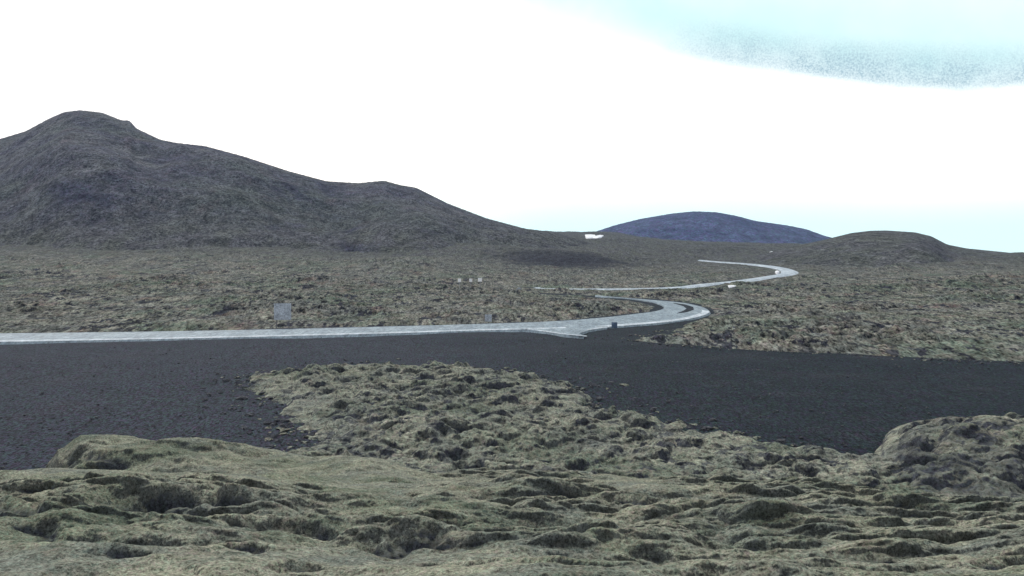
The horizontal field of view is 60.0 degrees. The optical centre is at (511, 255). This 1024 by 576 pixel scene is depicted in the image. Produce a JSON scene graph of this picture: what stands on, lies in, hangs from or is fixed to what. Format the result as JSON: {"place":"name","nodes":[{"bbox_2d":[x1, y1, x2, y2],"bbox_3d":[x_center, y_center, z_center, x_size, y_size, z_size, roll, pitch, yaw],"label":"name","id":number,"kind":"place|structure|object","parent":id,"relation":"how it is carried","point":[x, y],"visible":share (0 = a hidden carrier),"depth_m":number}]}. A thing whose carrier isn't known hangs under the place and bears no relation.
{"place":"outdoors","nodes":[
{"label":"outdoors","id":0,"kind":"place"},
{"bbox_2d":[0,110,592,252],"bbox_3d":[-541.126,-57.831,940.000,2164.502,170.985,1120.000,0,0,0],"label":"hill","id":1,"kind":"structure","parent":0,"point":[88,180],"depth_m":613.90},
{"bbox_2d":[585,234,603,238],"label":"snow patch","id":2,"kind":"object","parent":1,"relation":"on","point":[588,236],"visible":0.84,"depth_m":1038.50},
{"bbox_2d":[0,295,710,344],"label":"road","id":3,"kind":"structure","parent":0,"point":[670,310],"depth_m":139.88},
{"bbox_2d":[0,327,565,341],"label":"road edge line","id":4,"kind":"object","parent":3,"relation":"on","point":[266,335],"visible":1,"depth_m":129.39},
{"bbox_2d":[595,310,708,326],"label":"road edge line","id":5,"kind":"object","parent":3,"relation":"on","point":[703,312],"visible":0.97,"depth_m":161.92},
{"bbox_2d":[675,303,693,312],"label":"gravel island","id":6,"kind":"structure","parent":3,"relation":"on","point":[688,308],"depth_m":197.69},
{"bbox_2d":[0,276,1023,469],"bbox_3d":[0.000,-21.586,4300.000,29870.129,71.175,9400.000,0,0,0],"label":"ground","id":7,"kind":"structure","parent":0,"point":[78,382],"depth_m":84.29},
{"bbox_2d":[485,315,491,323],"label":"roadside sign","id":8,"kind":"object","parent":7,"relation":"on","point":[488,318],"visible":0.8,"depth_m":157.97},
{"bbox_2d":[0,434,1023,575],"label":"moss cushions","id":9,"kind":"object","parent":7,"relation":"on","point":[102,505],"visible":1,"depth_m":17.70},
{"bbox_2d":[0,231,1023,361],"bbox_3d":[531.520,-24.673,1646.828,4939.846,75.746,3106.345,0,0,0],"label":"lava field","id":10,"kind":"structure","parent":7,"relation":"on","point":[914,309],"depth_m":250.43},
{"bbox_2d":[274,303,290,328],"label":"roadside sign","id":11,"kind":"object","parent":10,"relation":"on","point":[282,311],"visible":0.84,"depth_m":145.97},
{"bbox_2d":[0,331,1023,467],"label":"loose stones","id":12,"kind":"object","parent":7,"relation":"on","point":[263,437],"visible":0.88,"depth_m":73.66},
{"bbox_2d":[515,326,607,338],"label":"road turnoff","id":13,"kind":"object","parent":7,"relation":"on","point":[579,331],"visible":0.9,"depth_m":140.16},
{"bbox_2d":[530,329,584,335],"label":"road edge line","id":14,"kind":"object","parent":13,"relation":"on","point":[557,332],"visible":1,"depth_m":136.43},
{"bbox_2d":[201,330,1012,448],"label":"edge stones","id":15,"kind":"object","parent":7,"relation":"on","point":[590,385],"visible":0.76,"depth_m":70.70},
{"bbox_2d":[612,322,616,328],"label":"roadside sign","id":16,"kind":"object","parent":7,"relation":"on","point":[614,325],"visible":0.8,"depth_m":145.97},
{"bbox_2d":[220,330,1019,451],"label":"moss tufts","id":17,"kind":"object","parent":7,"relation":"on","point":[282,431],"visible":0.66,"depth_m":68.20},
{"bbox_2d":[248,360,1023,497],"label":"moss hummocks","id":18,"kind":"structure","parent":7,"relation":"on","point":[435,416],"depth_m":54.15},
{"bbox_2d":[0,0,1023,252],"label":"sky","id":19,"kind":"structure","parent":0,"point":[829,118]},
{"bbox_2d":[535,260,797,289],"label":"road","id":20,"kind":"structure","parent":0,"point":[785,272],"depth_m":373.85},
{"bbox_2d":[597,211,830,243],"bbox_3d":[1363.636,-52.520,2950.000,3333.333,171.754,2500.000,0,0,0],"label":"distant hill","id":21,"kind":"structure","parent":0,"point":[705,226],"depth_m":2295.32},
{"bbox_2d":[754,230,1023,267],"bbox_3d":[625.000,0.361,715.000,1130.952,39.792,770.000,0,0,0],"label":"hill","id":22,"kind":"structure","parent":0,"point":[881,248],"depth_m":537.05}
]}

